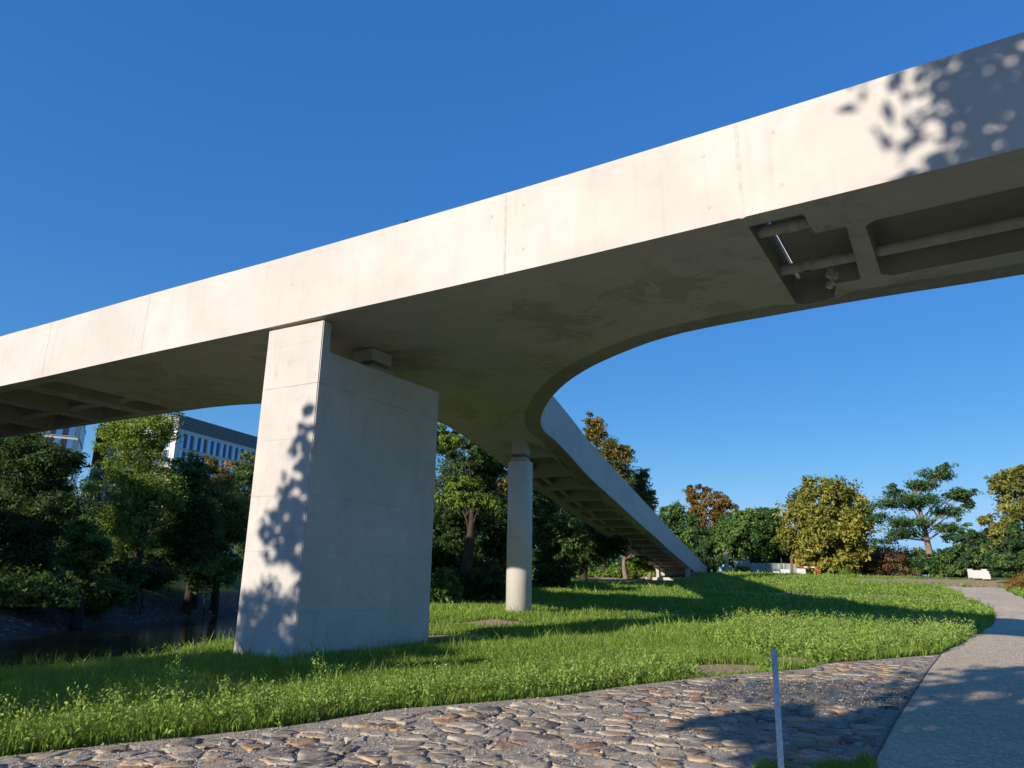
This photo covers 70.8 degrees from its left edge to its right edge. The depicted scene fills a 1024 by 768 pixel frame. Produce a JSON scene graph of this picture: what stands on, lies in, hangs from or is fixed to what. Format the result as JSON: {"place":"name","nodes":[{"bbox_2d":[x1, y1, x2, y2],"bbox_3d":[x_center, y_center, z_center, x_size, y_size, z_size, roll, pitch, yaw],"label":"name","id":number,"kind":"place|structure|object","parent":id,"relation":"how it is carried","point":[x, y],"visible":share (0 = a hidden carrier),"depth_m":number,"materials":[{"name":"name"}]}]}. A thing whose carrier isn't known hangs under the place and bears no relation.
{"place":"outdoors","nodes":[
{"label":"outdoors","id":0,"kind":"place"},
{"bbox_2d":[0,614,237,669],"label":"river water","id":1,"kind":"structure","parent":0,"point":[86,641],"depth_m":32.86,"materials":[{"name":"black liquid"}]},
{"bbox_2d":[0,568,1023,767],"bbox_3d":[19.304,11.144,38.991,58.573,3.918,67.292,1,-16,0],"label":"grass","id":2,"kind":"structure","parent":0,"point":[559,634],"depth_m":13.41,"materials":[{"name":"green plant"}]},
{"bbox_2d":[0,549,1023,756],"bbox_3d":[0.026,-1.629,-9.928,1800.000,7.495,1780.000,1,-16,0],"label":"ground","id":3,"kind":"structure","parent":0,"point":[159,606],"depth_m":42.43,"materials":[{"name":"soil"}]},
{"bbox_2d":[0,563,85,607],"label":"bank shrub","id":4,"kind":"object","parent":3,"relation":"on","point":[33,593],"visible":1,"depth_m":37.85,"materials":[{"name":"green plant"}]},
{"bbox_2d":[1,425,85,543],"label":"office building","id":5,"kind":"structure","parent":3,"relation":"on","point":[73,438],"depth_m":129.23,"materials":[{"name":"white glass"}]},
{"bbox_2d":[48,437,73,453],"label":"window","id":6,"kind":"structure","parent":5,"relation":"in","point":[68,442],"depth_m":128.56,"materials":[{"name":"blue glass"}]},
{"bbox_2d":[49,427,75,436],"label":"window","id":7,"kind":"structure","parent":5,"relation":"in","point":[71,432],"depth_m":128.97,"materials":[{"name":"blue glass"}]},
{"bbox_2d":[79,426,83,441],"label":"window","id":8,"kind":"structure","parent":5,"relation":"in","point":[81,429],"depth_m":132.66,"materials":[{"name":"blue glass"}]},
{"bbox_2d":[80,427,84,445],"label":"window","id":9,"kind":"structure","parent":5,"relation":"in","point":[83,427],"depth_m":136.84,"materials":[{"name":"blue glass"}]},
{"bbox_2d":[0,433,93,563],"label":"tree","id":10,"kind":"object","parent":3,"relation":"on","point":[59,483],"visible":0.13,"depth_m":46.83,"materials":[{"name":"green plant"}]},
{"bbox_2d":[0,432,100,582],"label":"tree","id":11,"kind":"object","parent":3,"relation":"on","point":[26,533],"visible":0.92,"depth_m":42.93,"materials":[{"name":"green plant"}]},
{"bbox_2d":[46,514,116,628],"bbox_3d":[-24.354,10.683,40.439,3.711,6.747,2.670,1,-16,0],"label":"tree","id":12,"kind":"object","parent":3,"relation":"on","point":[89,549],"visible":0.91,"depth_m":40.43,"materials":[{"name":"green plant"}]},
{"bbox_2d":[43,474,137,546],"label":"tree","id":13,"kind":"object","parent":3,"relation":"on","point":[81,487],"visible":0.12,"depth_m":64.83,"materials":[{"name":"green plant"}]},
{"bbox_2d":[43,570,139,614],"bbox_3d":[-25.137,12.569,42.879,5.827,2.909,4.846,1,-16,0],"label":"bank shrub","id":14,"kind":"object","parent":3,"relation":"on","point":[105,598],"visible":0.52,"depth_m":42.79,"materials":[{"name":"green plant"}]},
{"bbox_2d":[51,537,143,574],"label":"tree","id":15,"kind":"object","parent":3,"relation":"on","point":[105,565],"visible":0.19,"depth_m":51.74,"materials":[{"name":"green plant"}]},
{"bbox_2d":[102,682,125,723],"bbox_3d":[-4.386,3.571,7.947,0.311,0.521,0.284,1,-16,0],"label":"weed plant","id":16,"kind":"object","parent":3,"relation":"on","point":[116,703],"visible":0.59,"depth_m":7.96,"materials":[{"name":"green plant"}]},
{"bbox_2d":[81,411,196,601],"bbox_3d":[-26.720,8.367,51.726,7.308,14.411,7.583,13,-19,-36],"label":"tree","id":17,"kind":"object","parent":3,"relation":"on","point":[139,515],"visible":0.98,"depth_m":51.29,"materials":[{"name":"green plant"}]},
{"bbox_2d":[123,528,165,563],"bbox_3d":[-29.185,13.804,58.196,5.529,4.825,4.402,1,-16,0],"label":"bank shrub","id":18,"kind":"object","parent":3,"relation":"on","point":[143,559],"visible":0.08,"depth_m":57.49,"materials":[{"name":"green plant"}]},
{"bbox_2d":[110,557,188,613],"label":"tree","id":19,"kind":"object","parent":3,"relation":"on","point":[152,575],"visible":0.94,"depth_m":47.59,"materials":[{"name":"green plant"}]},
{"bbox_2d":[86,415,257,553],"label":"office building","id":20,"kind":"structure","parent":3,"relation":"on","point":[221,444],"depth_m":142.97,"materials":[{"name":"white glass"}]},
{"bbox_2d":[90,487,105,501],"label":"window","id":21,"kind":"structure","parent":20,"relation":"in","point":[98,498],"depth_m":139.48,"materials":[{"name":"blue glass"}]},
{"bbox_2d":[94,470,107,484],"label":"window","id":22,"kind":"structure","parent":20,"relation":"in","point":[99,473],"depth_m":140.75,"materials":[{"name":"blue glass"}]},
{"bbox_2d":[95,453,110,467],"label":"window","id":23,"kind":"structure","parent":20,"relation":"in","point":[107,455],"depth_m":141.51,"materials":[{"name":"blue glass"}]},
{"bbox_2d":[103,486,119,501],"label":"window","id":24,"kind":"structure","parent":20,"relation":"in","point":[112,486],"depth_m":138.70,"materials":[{"name":"blue glass"}]},
{"bbox_2d":[110,452,124,462],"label":"window","id":25,"kind":"structure","parent":20,"relation":"in","point":[112,452],"depth_m":140.78,"materials":[{"name":"blue glass"}]},
{"bbox_2d":[153,449,168,464],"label":"window","id":26,"kind":"structure","parent":20,"relation":"in","point":[166,452],"depth_m":136.75,"materials":[{"name":"white glass"}]},
{"bbox_2d":[177,450,190,462],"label":"window","id":27,"kind":"structure","parent":20,"relation":"in","point":[180,453],"depth_m":137.89,"materials":[{"name":"blue glass"}]},
{"bbox_2d":[178,433,193,450],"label":"window","id":28,"kind":"structure","parent":20,"relation":"in","point":[187,443],"depth_m":139.19,"materials":[{"name":"blue glass"}]},
{"bbox_2d":[192,436,206,453],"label":"window","id":29,"kind":"structure","parent":20,"relation":"in","point":[200,444],"depth_m":142.41,"materials":[{"name":"blue glass"}]},
{"bbox_2d":[206,440,219,456],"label":"window","id":30,"kind":"structure","parent":20,"relation":"in","point":[212,448],"depth_m":145.64,"materials":[{"name":"blue glass"}]},
{"bbox_2d":[218,459,228,474],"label":"window","id":31,"kind":"structure","parent":20,"relation":"in","point":[220,461],"depth_m":147.65,"materials":[{"name":"blue glass"}]},
{"bbox_2d":[218,443,231,459],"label":"window","id":32,"kind":"structure","parent":20,"relation":"in","point":[225,450],"depth_m":148.90,"materials":[{"name":"blue glass"}]},
{"bbox_2d":[231,446,243,462],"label":"window","id":33,"kind":"structure","parent":20,"relation":"in","point":[235,456],"depth_m":151.85,"materials":[{"name":"blue glass"}]},
{"bbox_2d":[243,449,254,464],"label":"window","id":34,"kind":"structure","parent":20,"relation":"in","point":[252,452],"depth_m":155.24,"materials":[{"name":"blue glass"}]},
{"bbox_2d":[158,647,189,708],"bbox_3d":[-4.131,3.648,8.845,0.375,0.800,0.367,15,-21,-42],"label":"weed plant","id":35,"kind":"object","parent":3,"relation":"on","point":[175,688],"visible":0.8,"depth_m":8.86,"materials":[{"name":"green plant"}]},
{"bbox_2d":[146,492,230,568],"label":"tree","id":36,"kind":"object","parent":3,"relation":"on","point":[157,523],"visible":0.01,"depth_m":67.46,"materials":[{"name":"green plant"}]},
{"bbox_2d":[143,539,238,609],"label":"tree","id":37,"kind":"object","parent":3,"relation":"on","point":[157,555],"visible":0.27,"depth_m":55.61,"materials":[{"name":"green plant"}]},
{"bbox_2d":[144,449,244,614],"bbox_3d":[-24.439,11.132,54.681,7.227,12.676,5.958,1,-16,0],"label":"tree","id":38,"kind":"object","parent":3,"relation":"on","point":[193,528],"visible":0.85,"depth_m":54.35,"materials":[{"name":"green plant"}]},
{"bbox_2d":[169,549,243,617],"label":"tree","id":39,"kind":"object","parent":3,"relation":"on","point":[212,571],"visible":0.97,"depth_m":53.16,"materials":[{"name":"green plant"}]},
{"bbox_2d":[204,455,249,614],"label":"tree","id":40,"kind":"object","parent":3,"relation":"on","point":[238,515],"visible":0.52,"depth_m":58.67,"materials":[{"name":"green plant"}]},
{"bbox_2d":[224,451,255,613],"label":"tree","id":41,"kind":"object","parent":3,"relation":"on","point":[245,475],"visible":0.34,"depth_m":63.60,"materials":[{"name":"green plant"}]},
{"bbox_2d":[307,648,328,689],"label":"weed plant","id":42,"kind":"object","parent":3,"relation":"on","point":[321,673],"visible":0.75,"depth_m":10.22,"materials":[{"name":"green plant"}]},
{"bbox_2d":[234,320,438,659],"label":"bridge pier","id":43,"kind":"structure","parent":3,"relation":"on","point":[338,551],"depth_m":14.81,"materials":[{"name":"concrete"}]},
{"bbox_2d":[0,32,1023,573],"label":"footbridge","id":44,"kind":"object","parent":43,"relation":"on","point":[496,322],"visible":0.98,"depth_m":13.34,"materials":[{"name":"concrete"}]},
{"bbox_2d":[430,566,464,603],"bbox_3d":[-2.860,8.521,29.801,1.811,1.979,1.696,1,-16,0],"label":"woodland shrub","id":45,"kind":"object","parent":3,"relation":"on","point":[445,585],"visible":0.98,"depth_m":29.50,"materials":[{"name":"green plant"}]},
{"bbox_2d":[431,430,505,582],"bbox_3d":[-2.525,6.379,35.726,5.484,8.768,3.818,1,-16,0],"label":"woodland tree","id":46,"kind":"object","parent":3,"relation":"on","point":[449,532],"visible":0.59,"depth_m":34.89,"materials":[{"name":"green plant"}]},
{"bbox_2d":[434,423,503,600],"bbox_3d":[-2.047,5.937,32.607,3.383,8.436,1.793,1,-16,0],"label":"woodland tree","id":47,"kind":"object","parent":3,"relation":"on","point":[463,495],"visible":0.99,"depth_m":32.55,"materials":[{"name":"green plant"}]},
{"bbox_2d":[0,654,939,767],"bbox_3d":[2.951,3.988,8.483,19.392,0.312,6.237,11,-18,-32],"label":"stone paving","id":48,"kind":"structure","parent":3,"relation":"on","point":[331,756],"depth_m":8.04,"materials":[{"name":"grey stone"}]},
{"bbox_2d":[771,649,783,767],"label":"metal post","id":49,"kind":"object","parent":48,"relation":"on","point":[779,738],"visible":1,"depth_m":5.88,"materials":[{"name":"metal"}]},
{"bbox_2d":[451,565,505,601],"bbox_3d":[-1.644,9.015,31.847,3.535,2.065,2.216,1,-16,0],"label":"woodland shrub","id":50,"kind":"object","parent":3,"relation":"on","point":[479,584],"visible":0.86,"depth_m":31.39,"materials":[{"name":"green plant"}]},
{"bbox_2d":[434,449,536,539],"bbox_3d":[-4.052,10.636,61.026,12.726,11.153,9.368,1,-16,0],"label":"woodland tree","id":51,"kind":"object","parent":3,"relation":"on","point":[446,470],"visible":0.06,"depth_m":60.57,"materials":[{"name":"green plant"}]},
{"bbox_2d":[458,455,532,575],"bbox_3d":[-0.973,7.245,39.433,4.307,8.771,4.127,1,-16,0],"label":"woodland tree","id":52,"kind":"object","parent":3,"relation":"on","point":[494,545],"visible":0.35,"depth_m":38.62,"materials":[{"name":"green plant"}]},
{"bbox_2d":[491,467,507,575],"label":"woodland tree","id":53,"kind":"object","parent":3,"relation":"on","point":[503,488],"visible":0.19,"depth_m":45.47,"materials":[{"name":"green plant"}]},
{"bbox_2d":[506,441,532,611],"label":"bridge column","id":54,"kind":"structure","parent":3,"relation":"on","point":[519,544],"depth_m":25.78,"materials":[{"name":"concrete"}]},
{"bbox_2d":[532,566,576,587],"bbox_3d":[2.083,11.075,40.583,2.622,1.727,2.781,-12,-20,39],"label":"woodland shrub","id":55,"kind":"object","parent":3,"relation":"on","point":[544,578],"visible":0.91,"depth_m":39.90,"materials":[{"name":"green plant"}]},
{"bbox_2d":[532,487,594,568],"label":"woodland tree","id":56,"kind":"object","parent":3,"relation":"on","point":[536,510],"visible":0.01,"depth_m":64.24,"materials":[{"name":"green plant"}]},
{"bbox_2d":[532,489,596,578],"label":"woodland tree","id":57,"kind":"object","parent":3,"relation":"on","point":[563,542],"visible":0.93,"depth_m":40.64,"materials":[{"name":"green plant"}]},
{"bbox_2d":[534,503,598,566],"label":"woodland tree","id":58,"kind":"object","parent":3,"relation":"on","point":[565,511],"visible":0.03,"depth_m":72.08,"materials":[{"name":"green plant"}]},
{"bbox_2d":[575,568,593,577],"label":"woodland shrub","id":59,"kind":"object","parent":3,"relation":"on","point":[590,575],"visible":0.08,"depth_m":53.37,"materials":[{"name":"green plant"}]},
{"bbox_2d":[532,515,641,580],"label":"woodland tree","id":60,"kind":"object","parent":3,"relation":"on","point":[605,548],"visible":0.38,"depth_m":47.99,"materials":[{"name":"green plant"}]},
{"bbox_2d":[579,556,621,569],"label":"background tree","id":61,"kind":"object","parent":3,"relation":"on","point":[592,567],"visible":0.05,"depth_m":94.97,"materials":[{"name":"green plant"}]},
{"bbox_2d":[581,411,637,572],"bbox_3d":[7.718,9.234,59.949,6.148,14.110,5.419,1,-16,0],"label":"rusty locust tree","id":62,"kind":"object","parent":3,"relation":"on","point":[616,456],"visible":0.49,"depth_m":60.27,"materials":[{"name":"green plant"}]},
{"bbox_2d":[592,559,653,578],"bbox_3d":[9.012,14.961,58.181,5.059,2.321,3.857,1,-16,0],"label":"woodland shrub","id":63,"kind":"object","parent":3,"relation":"on","point":[611,571],"visible":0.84,"depth_m":57.59,"materials":[{"name":"green plant"}]},
{"bbox_2d":[621,547,650,578],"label":"woodland tree","id":64,"kind":"object","parent":3,"relation":"on","point":[630,557],"visible":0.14,"depth_m":56.24,"materials":[{"name":"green plant"}]},
{"bbox_2d":[611,555,660,572],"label":"background tree","id":65,"kind":"object","parent":3,"relation":"on","point":[621,558],"visible":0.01,"depth_m":99.54,"materials":[{"name":"green plant"}]},
{"bbox_2d":[627,466,658,572],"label":"rusty locust tree","id":66,"kind":"object","parent":3,"relation":"on","point":[645,493],"visible":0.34,"depth_m":65.27,"materials":[{"name":"green plant"}]},
{"bbox_2d":[647,567,662,579],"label":"woodland tree","id":67,"kind":"object","parent":3,"relation":"on","point":[649,576],"depth_m":63.63,"materials":[{"name":"brown plant"}]},
{"bbox_2d":[645,567,694,580],"bbox_3d":[14.766,17.671,65.192,4.600,1.972,4.550,-5,-17,19],"label":"bridge abutment","id":68,"kind":"object","parent":3,"relation":"on","point":[686,572],"visible":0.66,"depth_m":64.41,"materials":[{"name":"concrete"}]},
{"bbox_2d":[657,499,701,555],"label":"linden tree","id":69,"kind":"object","parent":3,"relation":"on","point":[679,524],"visible":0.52,"depth_m":85.90,"materials":[{"name":"green plant"}]},
{"bbox_2d":[682,526,737,571],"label":"linden tree","id":70,"kind":"object","parent":3,"relation":"on","point":[707,556],"visible":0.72,"depth_m":83.17,"materials":[{"name":"green plant"}]},
{"bbox_2d":[682,484,739,572],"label":"poplar tree","id":71,"kind":"object","parent":3,"relation":"on","point":[722,506],"visible":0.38,"depth_m":93.67,"materials":[{"name":"brown plant"}]},
{"bbox_2d":[721,550,732,571],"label":"statue","id":72,"kind":"object","parent":3,"relation":"on","point":[728,568],"visible":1,"depth_m":75.75,"materials":[{"name":"stone"}]},
{"bbox_2d":[734,566,751,571],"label":"shrub","id":73,"kind":"object","parent":3,"relation":"on","point":[743,568],"visible":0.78,"depth_m":75.37,"materials":[{"name":"green plant"}]},
{"bbox_2d":[704,506,796,564],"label":"linden tree","id":74,"kind":"object","parent":3,"relation":"on","point":[743,534],"visible":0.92,"depth_m":81.30,"materials":[{"name":"green plant"}]},
{"bbox_2d":[732,543,768,571],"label":"background tree","id":75,"kind":"object","parent":3,"relation":"on","point":[758,559],"visible":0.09,"depth_m":99.61,"materials":[{"name":"green plant"}]},
{"bbox_2d":[733,555,811,574],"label":"construction fence","id":76,"kind":"object","parent":3,"relation":"on","point":[761,567],"visible":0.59,"depth_m":77.65,"materials":[{"name":"grey metal"}]},
{"bbox_2d":[760,507,794,568],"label":"linden tree","id":77,"kind":"object","parent":3,"relation":"on","point":[777,555],"visible":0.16,"depth_m":89.04,"materials":[{"name":"green plant"}]},
{"bbox_2d":[780,569,789,573],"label":"white board","id":78,"kind":"object","parent":3,"relation":"on","point":[785,571],"visible":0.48,"depth_m":73.41,"materials":[{"name":"white plastic"}]},
{"bbox_2d":[790,557,793,572],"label":"wooden post","id":79,"kind":"object","parent":3,"relation":"on","point":[791,563],"visible":0.67,"depth_m":73.77,"materials":[{"name":"wood"}]},
{"bbox_2d":[796,569,805,573],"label":"white board","id":80,"kind":"object","parent":3,"relation":"on","point":[802,571],"visible":0.6,"depth_m":73.09,"materials":[{"name":"white plastic"}]},
{"bbox_2d":[800,566,818,573],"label":"red barrier","id":81,"kind":"object","parent":3,"relation":"on","point":[801,567],"visible":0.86,"depth_m":74.74,"materials":[{"name":"red metal"}]},
{"bbox_2d":[771,474,881,573],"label":"chestnut tree","id":82,"kind":"object","parent":3,"relation":"on","point":[829,531],"visible":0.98,"depth_m":77.25,"materials":[{"name":"yellow plant"}]},
{"bbox_2d":[835,562,855,574],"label":"shrub","id":83,"kind":"object","parent":3,"relation":"on","point":[844,570],"visible":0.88,"depth_m":76.22,"materials":[{"name":"green plant"}]},
{"bbox_2d":[842,552,878,574],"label":"shrub","id":84,"kind":"object","parent":3,"relation":"on","point":[864,569],"visible":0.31,"depth_m":79.24,"materials":[{"name":"green plant"}]},
{"bbox_2d":[859,544,915,575],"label":"shrub","id":85,"kind":"object","parent":3,"relation":"on","point":[885,568],"visible":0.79,"depth_m":78.98,"materials":[{"name":"brown plant"}]},
{"bbox_2d":[876,544,922,572],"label":"shrub","id":86,"kind":"object","parent":3,"relation":"on","point":[884,547],"visible":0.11,"depth_m":86.50,"materials":[{"name":"plant"}]},
{"bbox_2d":[883,545,922,575],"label":"shrub","id":87,"kind":"object","parent":3,"relation":"on","point":[905,564],"visible":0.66,"depth_m":77.44,"materials":[{"name":"brown plant"}]},
{"bbox_2d":[856,462,985,576],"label":"pine tree","id":88,"kind":"object","parent":3,"relation":"on","point":[914,500],"visible":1,"depth_m":73.99,"materials":[{"name":"green plant"}]},
{"bbox_2d":[906,546,936,575],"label":"background tree","id":89,"kind":"object","parent":3,"relation":"on","point":[920,550],"visible":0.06,"depth_m":113.42,"materials":[{"name":"green plant"}]},
{"bbox_2d":[906,548,967,576],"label":"bush","id":90,"kind":"object","parent":3,"relation":"on","point":[932,567],"visible":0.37,"depth_m":71.36,"materials":[{"name":"green plant"}]},
{"bbox_2d":[932,518,1000,577],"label":"evergreen tree","id":91,"kind":"object","parent":3,"relation":"on","point":[969,557],"visible":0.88,"depth_m":67.83,"materials":[{"name":"green plant"}]},
{"bbox_2d":[967,569,972,578],"bbox_3d":[39.496,16.365,62.054,0.457,0.916,0.147,1,-16,0],"label":"notice board","id":92,"kind":"object","parent":3,"relation":"on","point":[969,571],"visible":0.89,"depth_m":62.03,"materials":[{"name":"metal"}]},
{"bbox_2d":[971,570,983,579],"bbox_3d":[39.872,16.345,61.653,0.995,0.853,0.133,1,-16,0],"label":"notice board","id":93,"kind":"object","parent":3,"relation":"on","point":[976,574],"visible":0.89,"depth_m":61.63,"materials":[{"name":"metal"}]},
{"bbox_2d":[981,569,990,580],"bbox_3d":[40.282,16.229,61.286,0.652,0.997,0.174,-1,-16,7],"label":"notice board","id":94,"kind":"object","parent":3,"relation":"on","point":[985,573],"visible":0.82,"depth_m":61.25,"materials":[{"name":"white"}]},
{"bbox_2d":[975,464,1023,552],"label":"chestnut tree","id":95,"kind":"object","parent":3,"relation":"on","point":[1007,485],"visible":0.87,"depth_m":57.53,"materials":[{"name":"yellow plant"}]},
{"bbox_2d":[978,520,1023,584],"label":"evergreen tree","id":96,"kind":"object","parent":3,"relation":"on","point":[1008,560],"visible":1,"depth_m":53.47,"materials":[{"name":"green plant"}]},
{"bbox_2d":[991,552,1023,576],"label":"background tree","id":97,"kind":"object","parent":3,"relation":"on","point":[998,574],"visible":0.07,"depth_m":96.89,"materials":[{"name":"green plant"}]},
{"bbox_2d":[1002,572,1023,589],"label":"shrub","id":98,"kind":"object","parent":3,"relation":"on","point":[1017,581],"visible":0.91,"depth_m":44.45,"materials":[{"name":"yellow plant"}]},
{"bbox_2d":[0,0,1023,575],"label":"sky","id":99,"kind":"structure","parent":0,"point":[147,147],"materials":[{"name":"blue"}]},
{"bbox_2d":[857,552,910,575],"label":"garden shed","id":100,"kind":"structure","parent":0,"point":[895,571],"depth_m":91.43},
{"bbox_2d":[876,586,1023,767],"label":"path","id":101,"kind":"structure","parent":0,"point":[964,708],"depth_m":9.94,"materials":[{"name":"grey concrete"}]},
{"bbox_2d":[875,654,940,766],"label":"path edging","id":102,"kind":"object","parent":101,"relation":"on","point":[892,726],"visible":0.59,"depth_m":9.28,"materials":[{"name":"grey concrete"}]}
]}

